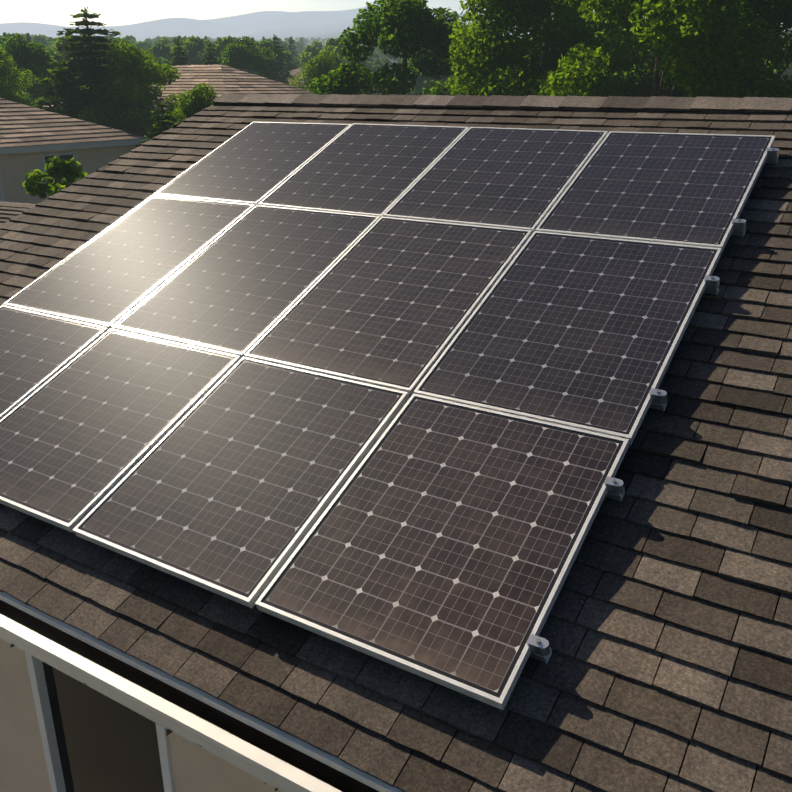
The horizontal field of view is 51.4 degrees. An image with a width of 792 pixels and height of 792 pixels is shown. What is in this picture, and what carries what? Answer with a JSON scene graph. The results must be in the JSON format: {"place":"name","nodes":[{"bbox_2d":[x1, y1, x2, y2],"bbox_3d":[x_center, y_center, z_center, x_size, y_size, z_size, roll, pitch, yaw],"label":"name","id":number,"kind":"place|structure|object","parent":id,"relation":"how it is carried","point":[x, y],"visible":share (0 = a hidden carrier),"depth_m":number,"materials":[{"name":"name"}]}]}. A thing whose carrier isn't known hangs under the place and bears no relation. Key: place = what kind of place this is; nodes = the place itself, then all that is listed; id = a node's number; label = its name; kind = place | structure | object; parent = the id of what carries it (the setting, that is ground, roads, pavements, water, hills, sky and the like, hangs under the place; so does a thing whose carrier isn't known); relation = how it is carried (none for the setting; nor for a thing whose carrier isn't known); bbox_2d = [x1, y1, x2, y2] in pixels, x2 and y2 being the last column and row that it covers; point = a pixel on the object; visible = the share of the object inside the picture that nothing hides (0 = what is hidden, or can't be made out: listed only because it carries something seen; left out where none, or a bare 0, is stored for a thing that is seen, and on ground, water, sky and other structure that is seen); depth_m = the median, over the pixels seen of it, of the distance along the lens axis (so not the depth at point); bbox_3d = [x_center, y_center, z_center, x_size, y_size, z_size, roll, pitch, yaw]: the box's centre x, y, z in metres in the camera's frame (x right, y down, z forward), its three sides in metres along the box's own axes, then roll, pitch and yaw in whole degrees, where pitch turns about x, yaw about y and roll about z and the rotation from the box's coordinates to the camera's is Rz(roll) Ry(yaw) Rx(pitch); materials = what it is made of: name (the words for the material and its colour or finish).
{"place":"outdoors","nodes":[
{"label":"outdoors","id":0,"kind":"place"},
{"bbox_2d":[0,201,34,224],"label":"roof","id":1,"kind":"structure","parent":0,"point":[14,205],"depth_m":15.69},
{"bbox_2d":[0,144,135,203],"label":"neighbour house walls","id":2,"kind":"structure","parent":0,"point":[14,167],"depth_m":27.68,"materials":[{"name":"grey paint"}]},
{"bbox_2d":[0,98,148,153],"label":"house roof","id":3,"kind":"structure","parent":2,"relation":"on","point":[25,128],"depth_m":28.72,"materials":[{"name":"brown tile"}]},
{"bbox_2d":[0,638,281,791],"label":"house walls","id":4,"kind":"structure","parent":0,"point":[60,731],"depth_m":3.58,"materials":[{"name":"paint"}]},
{"bbox_2d":[0,591,402,791],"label":"gutter","id":5,"kind":"object","parent":4,"relation":"attached to","point":[277,759],"visible":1,"depth_m":2.86,"materials":[{"name":"paint"}]},
{"bbox_2d":[299,114,791,791],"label":"roof deck","id":6,"kind":"structure","parent":4,"relation":"on","point":[697,584],"depth_m":2.66,"materials":[{"name":"black"}]},
{"bbox_2d":[0,305,108,419],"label":"solar panel","id":7,"kind":"object","parent":6,"relation":"on","point":[38,350],"visible":0.83,"depth_m":4.66,"materials":[{"name":"glass"}]},
{"bbox_2d":[244,216,531,396],"bbox_3d":[-0.008,-0.546,4.373,0.986,0.571,1.310,12,24,30],"label":"solar panel","id":8,"kind":"object","parent":6,"relation":"on","point":[390,302],"visible":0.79,"depth_m":4.29,"materials":[{"name":"glass"}]},
{"bbox_2d":[0,104,791,791],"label":"roof shingles","id":9,"kind":"object","parent":6,"relation":"on","point":[234,654],"visible":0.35,"depth_m":2.89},
{"bbox_2d":[213,93,791,112],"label":"roof ridge cap","id":10,"kind":"object","parent":9,"relation":"on","point":[748,104],"visible":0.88,"depth_m":6.06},
{"bbox_2d":[255,393,628,709],"bbox_3d":[0.202,0.472,3.091,0.974,0.494,1.124,12,24,30],"label":"solar panel","id":11,"kind":"object","parent":6,"relation":"on","point":[442,541],"visible":0.92,"depth_m":3.00,"materials":[{"name":"glass"}]},
{"bbox_2d":[413,231,721,444],"bbox_3d":[0.842,-0.357,3.877,0.986,0.574,1.310,12,24,30],"label":"solar panel","id":12,"kind":"object","parent":6,"relation":"on","point":[582,332],"visible":0.9,"depth_m":3.79,"materials":[{"name":"glass"}]},
{"bbox_2d":[526,148,778,663],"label":"mounting brackets","id":13,"kind":"object","parent":6,"relation":"on","point":[541,650],"visible":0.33,"depth_m":3.34,"materials":[{"name":"metal"}]},
{"bbox_2d":[0,328,240,532],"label":"solar panel","id":14,"kind":"object","parent":13,"relation":"on","point":[86,431],"visible":0.85,"depth_m":4.03,"materials":[{"name":"glass"}]},
{"bbox_2d":[3,195,254,328],"bbox_3d":[-1.706,-0.919,5.364,0.986,0.573,1.311,12,24,30],"label":"solar panel","id":15,"kind":"object","parent":13,"relation":"on","point":[115,272],"visible":0.79,"depth_m":5.29,"materials":[{"name":"glass"}]},
{"bbox_2d":[73,357,408,607],"bbox_3d":[-0.649,0.288,3.585,0.974,0.498,1.121,12,24,30],"label":"solar panel","id":16,"kind":"object","parent":13,"relation":"on","point":[231,483],"visible":0.9,"depth_m":3.50,"materials":[{"name":"glass"}]},
{"bbox_2d":[111,205,379,357],"bbox_3d":[-0.855,-0.731,4.866,0.986,0.571,1.310,12,24,30],"label":"solar panel","id":17,"kind":"object","parent":13,"relation":"on","point":[243,285],"visible":0.81,"depth_m":4.79,"materials":[{"name":"glass"}]},
{"bbox_2d":[153,122,351,205],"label":"solar panel","id":18,"kind":"object","parent":13,"relation":"on","point":[255,163],"visible":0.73,"depth_m":6.11,"materials":[{"name":"glass"}]},
{"bbox_2d":[258,123,468,216],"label":"solar panel","id":19,"kind":"object","parent":13,"relation":"on","point":[380,170],"visible":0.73,"depth_m":5.62,"materials":[{"name":"glass"}]},
{"bbox_2d":[383,127,607,233],"bbox_3d":[0.644,-1.390,5.173,0.986,0.509,1.156,12,24,30],"label":"solar panel","id":20,"kind":"object","parent":13,"relation":"on","point":[517,178],"visible":0.79,"depth_m":5.11,"materials":[{"name":"glass"}]},
{"bbox_2d":[535,131,774,253],"bbox_3d":[1.492,-1.201,4.675,0.986,0.507,1.156,12,24,30],"label":"solar panel","id":21,"kind":"object","parent":6,"relation":"on","point":[693,189],"visible":0.9,"depth_m":4.61,"materials":[{"name":"glass"}]},
{"bbox_2d":[37,65,310,117],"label":"house roof","id":22,"kind":"structure","parent":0,"point":[221,79],"depth_m":37.22,"materials":[{"name":"brown tile"}]},
{"bbox_2d":[0,0,645,26],"label":"sky","id":23,"kind":"structure","parent":0,"point":[53,12],"materials":[{"name":"white"}]},
{"bbox_2d":[286,68,380,93],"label":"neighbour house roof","id":24,"kind":"structure","parent":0,"point":[295,72],"depth_m":71.66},
{"bbox_2d":[0,5,791,64],"bbox_3d":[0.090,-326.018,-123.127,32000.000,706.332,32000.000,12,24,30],"label":"mountains","id":25,"kind":"structure","parent":0,"point":[281,25],"depth_m":3434.01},
{"bbox_2d":[0,206,25,222],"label":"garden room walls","id":26,"kind":"structure","parent":25,"relation":"on","point":[9,213],"depth_m":19.13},
{"bbox_2d":[0,49,37,104],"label":"broadleaf tree","id":27,"kind":"object","parent":25,"relation":"on","point":[8,91],"visible":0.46,"depth_m":37.77,"materials":[{"name":"green plant"}]},
{"bbox_2d":[25,33,31,42],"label":"woodland tree","id":28,"kind":"object","parent":25,"relation":"on","point":[28,37],"visible":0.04,"depth_m":88.45,"materials":[{"name":"green plant"}]},
{"bbox_2d":[0,33,58,107],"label":"broadleaf tree","id":29,"kind":"object","parent":25,"relation":"on","point":[25,54],"visible":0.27,"depth_m":41.98,"materials":[{"name":"green plant"}]},
{"bbox_2d":[31,34,53,47],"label":"woodland tree","id":30,"kind":"object","parent":25,"relation":"on","point":[39,38],"visible":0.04,"depth_m":143.75,"materials":[{"name":"green plant"}]},
{"bbox_2d":[45,36,56,41],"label":"woodland tree","id":31,"kind":"object","parent":25,"relation":"on","point":[54,39],"depth_m":150.81,"materials":[{"name":"green plant"}]},
{"bbox_2d":[27,35,79,91],"bbox_3d":[-26.617,-24.958,67.172,8.349,8.350,8.130,2,21,4],"label":"woodland tree","id":32,"kind":"object","parent":25,"relation":"on","point":[59,41],"visible":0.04,"depth_m":64.50,"materials":[{"name":"green plant"}]},
{"bbox_2d":[27,50,80,101],"bbox_3d":[-25.965,-22.853,63.632,6.424,7.226,6.597,-2,21,-5],"label":"woodland tree","id":33,"kind":"object","parent":25,"relation":"on","point":[54,55],"visible":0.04,"depth_m":61.85,"materials":[{"name":"green plant"}]},
{"bbox_2d":[22,155,88,201],"bbox_3d":[-7.835,-3.947,19.188,2.034,3.182,2.089,7,22,18],"label":"shrub","id":34,"kind":"object","parent":25,"relation":"on","point":[69,172],"visible":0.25,"depth_m":18.68,"materials":[{"name":"green plant"}]},
{"bbox_2d":[59,38,111,82],"bbox_3d":[-23.173,-23.706,64.251,6.543,8.320,6.719,-15,25,-34],"label":"woodland tree","id":35,"kind":"object","parent":25,"relation":"on","point":[93,50],"depth_m":63.01,"materials":[{"name":"green plant"}]},
{"bbox_2d":[34,7,151,136],"bbox_3d":[-12.927,-12.466,35.309,8.076,7.726,8.078,3,21,8],"label":"conifer tree","id":36,"kind":"object","parent":25,"relation":"on","point":[78,92],"visible":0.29,"depth_m":34.29,"materials":[{"name":"green plant"}]},
{"bbox_2d":[103,35,131,50],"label":"woodland tree","id":37,"kind":"object","parent":25,"relation":"on","point":[110,37],"visible":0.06,"depth_m":120.75,"materials":[{"name":"green plant"}]},
{"bbox_2d":[100,37,154,65],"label":"broadleaf tree","id":38,"kind":"object","parent":25,"relation":"on","point":[123,40],"visible":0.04,"depth_m":52.58,"materials":[{"name":"green plant"}]},
{"bbox_2d":[122,35,135,45],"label":"woodland tree","id":39,"kind":"object","parent":25,"relation":"on","point":[131,39],"visible":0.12,"depth_m":180.42,"materials":[{"name":"green plant"}]},
{"bbox_2d":[77,41,182,147],"bbox_3d":[-10.686,-11.396,34.438,5.086,6.348,4.829,-15,25,-34],"label":"broadleaf tree","id":40,"kind":"object","parent":25,"relation":"on","point":[136,71],"visible":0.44,"depth_m":33.40,"materials":[{"name":"green plant"}]},
{"bbox_2d":[135,41,153,48],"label":"woodland tree","id":41,"kind":"object","parent":25,"relation":"on","point":[144,45],"visible":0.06,"depth_m":143.19,"materials":[{"name":"green plant"}]},
{"bbox_2d":[145,38,154,44],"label":"woodland tree","id":42,"kind":"object","parent":25,"relation":"on","point":[149,40],"visible":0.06,"depth_m":279.65,"materials":[{"name":"green plant"}]},
{"bbox_2d":[140,101,175,143],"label":"conifer tree","id":43,"kind":"object","parent":25,"relation":"on","point":[163,125],"visible":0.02,"depth_m":24.59,"materials":[{"name":"green plant"}]},
{"bbox_2d":[150,52,166,65],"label":"woodland tree","id":44,"kind":"object","parent":25,"relation":"on","point":[159,59],"visible":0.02,"depth_m":80.75,"materials":[{"name":"green plant"}]},
{"bbox_2d":[144,41,175,60],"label":"woodland tree","id":45,"kind":"object","parent":25,"relation":"on","point":[160,49],"visible":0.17,"depth_m":87.01,"materials":[{"name":"green plant"}]},
{"bbox_2d":[152,38,173,57],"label":"woodland tree","id":46,"kind":"object","parent":25,"relation":"on","point":[166,41],"depth_m":126.33,"materials":[{"name":"green plant"}]},
{"bbox_2d":[167,38,189,65],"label":"conifer tree","id":47,"kind":"object","parent":25,"relation":"on","point":[178,59],"visible":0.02,"depth_m":51.88,"materials":[{"name":"green plant"}]},
{"bbox_2d":[161,82,216,123],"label":"broadleaf tree","id":48,"kind":"object","parent":25,"relation":"on","point":[198,99],"visible":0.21,"depth_m":27.00,"materials":[{"name":"green plant"}]},
{"bbox_2d":[170,36,207,48],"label":"woodland tree","id":49,"kind":"object","parent":25,"relation":"on","point":[183,40],"visible":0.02,"depth_m":97.54,"materials":[{"name":"green plant"}]},
{"bbox_2d":[162,35,217,65],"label":"woodland tree","id":50,"kind":"object","parent":25,"relation":"on","point":[191,46],"visible":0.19,"depth_m":81.34,"materials":[{"name":"green plant"}]},
{"bbox_2d":[181,49,205,60],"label":"woodland tree","id":51,"kind":"object","parent":25,"relation":"on","point":[201,53],"visible":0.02,"depth_m":92.89,"materials":[{"name":"green plant"}]},
{"bbox_2d":[189,56,203,64],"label":"woodland tree","id":52,"kind":"object","parent":25,"relation":"on","point":[194,60],"depth_m":81.63,"materials":[{"name":"green plant"}]},
{"bbox_2d":[201,40,220,64],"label":"conifer tree","id":53,"kind":"object","parent":25,"relation":"on","point":[210,58],"visible":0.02,"depth_m":55.90,"materials":[{"name":"green plant"}]},
{"bbox_2d":[194,35,260,76],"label":"woodland tree","id":54,"kind":"object","parent":25,"relation":"on","point":[221,44],"visible":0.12,"depth_m":79.63,"materials":[{"name":"green plant"}]},
{"bbox_2d":[211,36,284,82],"bbox_3d":[-10.744,-21.633,59.160,6.338,7.740,6.199,-3,21,-8],"label":"broadleaf tree","id":55,"kind":"object","parent":25,"relation":"on","point":[236,54],"visible":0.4,"depth_m":57.18,"materials":[{"name":"green plant"}]},
{"bbox_2d":[239,39,297,74],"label":"woodland tree","id":56,"kind":"object","parent":25,"relation":"on","point":[287,58],"visible":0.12,"depth_m":79.17,"materials":[{"name":"green plant"}]},
{"bbox_2d":[268,34,293,84],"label":"conifer tree","id":57,"kind":"object","parent":25,"relation":"on","point":[281,64],"visible":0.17,"depth_m":68.56,"materials":[{"name":"green plant"}]},
{"bbox_2d":[272,37,297,56],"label":"woodland tree","id":58,"kind":"object","parent":25,"relation":"on","point":[281,42],"visible":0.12,"depth_m":191.12,"materials":[{"name":"green plant"}]},
{"bbox_2d":[287,37,300,66],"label":"woodland tree","id":59,"kind":"object","parent":25,"relation":"on","point":[289,46],"visible":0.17,"depth_m":127.68,"materials":[{"name":"green plant"}]},
{"bbox_2d":[288,57,300,67],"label":"woodland tree","id":60,"kind":"object","parent":25,"relation":"on","point":[294,60],"visible":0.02,"depth_m":111.21,"materials":[{"name":"green plant"}]},
{"bbox_2d":[290,41,304,53],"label":"woodland tree","id":61,"kind":"object","parent":25,"relation":"on","point":[298,44],"visible":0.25,"depth_m":262.70,"materials":[{"name":"green plant"}]},
{"bbox_2d":[299,37,307,47],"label":"woodland tree","id":62,"kind":"object","parent":25,"relation":"on","point":[305,41],"visible":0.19,"depth_m":489.12,"materials":[{"name":"green plant"}]},
{"bbox_2d":[298,46,319,67],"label":"woodland tree","id":63,"kind":"object","parent":25,"relation":"on","point":[307,54],"visible":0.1,"depth_m":92.30,"materials":[{"name":"green plant"}]},
{"bbox_2d":[300,41,324,55],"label":"woodland tree","id":64,"kind":"object","parent":25,"relation":"on","point":[318,44],"visible":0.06,"depth_m":143.18,"materials":[{"name":"green plant"}]},
{"bbox_2d":[289,50,347,90],"bbox_3d":[-3.426,-15.508,45.180,4.420,6.392,4.655,-13,24,-30],"label":"broadleaf tree","id":65,"kind":"object","parent":25,"relation":"on","point":[319,66],"visible":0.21,"depth_m":43.78,"materials":[{"name":"green plant"}]},
{"bbox_2d":[310,37,326,45],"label":"woodland tree","id":66,"kind":"object","parent":25,"relation":"on","point":[318,39],"visible":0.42,"depth_m":583.31,"materials":[{"name":"green plant"}]},
{"bbox_2d":[316,37,367,67],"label":"woodland tree","id":67,"kind":"object","parent":25,"relation":"on","point":[331,44],"visible":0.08,"depth_m":79.48,"materials":[{"name":"green plant"}]},
{"bbox_2d":[316,41,384,71],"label":"woodland tree","id":68,"kind":"object","parent":25,"relation":"on","point":[373,64],"visible":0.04,"depth_m":107.40,"materials":[{"name":"green plant"}]},
{"bbox_2d":[371,45,389,72],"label":"woodland tree","id":69,"kind":"object","parent":25,"relation":"on","point":[377,49],"visible":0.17,"depth_m":199.40,"materials":[{"name":"green plant"}]},
{"bbox_2d":[368,48,398,78],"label":"woodland tree","id":70,"kind":"object","parent":25,"relation":"on","point":[375,56],"visible":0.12,"depth_m":129.06,"materials":[{"name":"green plant"}]},
{"bbox_2d":[309,0,483,95],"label":"broadleaf tree","id":71,"kind":"object","parent":25,"relation":"on","point":[396,27],"visible":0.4,"depth_m":26.56,"materials":[{"name":"green plant"}]},
{"bbox_2d":[393,50,414,94],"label":"woodland tree","id":72,"kind":"object","parent":25,"relation":"on","point":[398,60],"depth_m":126.33,"materials":[{"name":"green plant"}]},
{"bbox_2d":[382,59,442,94],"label":"woodland tree","id":73,"kind":"object","parent":25,"relation":"on","point":[421,82],"visible":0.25,"depth_m":65.34,"materials":[{"name":"green plant"}]},
{"bbox_2d":[400,44,450,91],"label":"woodland tree","id":74,"kind":"object","parent":25,"relation":"on","point":[401,61],"visible":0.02,"depth_m":88.43,"materials":[{"name":"green plant"}]},
{"bbox_2d":[446,0,638,95],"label":"broadleaf tree","id":75,"kind":"object","parent":25,"relation":"on","point":[482,48],"visible":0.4,"depth_m":21.83,"materials":[{"name":"green plant"}]},
{"bbox_2d":[507,0,670,93],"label":"broadleaf tree","id":76,"kind":"object","parent":25,"relation":"on","point":[633,72],"visible":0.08,"depth_m":23.74,"materials":[{"name":"green plant"}]},
{"bbox_2d":[534,0,782,97],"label":"broadleaf tree","id":77,"kind":"object","parent":25,"relation":"on","point":[680,32],"visible":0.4,"depth_m":17.46,"materials":[{"name":"green plant"}]},
{"bbox_2d":[643,18,791,70],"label":"broadleaf tree","id":78,"kind":"object","parent":25,"relation":"on","point":[788,33],"depth_m":28.04,"materials":[{"name":"green plant"}]},
{"bbox_2d":[644,0,791,96],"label":"broadleaf tree","id":79,"kind":"object","parent":25,"relation":"on","point":[773,12],"visible":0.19,"depth_m":17.94,"materials":[{"name":"green plant"}]},
{"bbox_2d":[745,0,791,97],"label":"broadleaf tree","id":80,"kind":"object","parent":25,"relation":"on","point":[785,87],"visible":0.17,"depth_m":18.26,"materials":[{"name":"green plant"}]},
{"bbox_2d":[775,62,791,78],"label":"woodland tree","id":81,"kind":"object","parent":25,"relation":"on","point":[787,71],"depth_m":72.61,"materials":[{"name":"green plant"}]},
{"bbox_2d":[555,8,591,74],"bbox_3d":[7.796,-14.046,36.442,5.437,9.882,5.438,-7,22,-18],"label":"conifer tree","id":82,"kind":"object","parent":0,"point":[579,49],"depth_m":35.65,"materials":[{"name":"green plant"}]}
]}

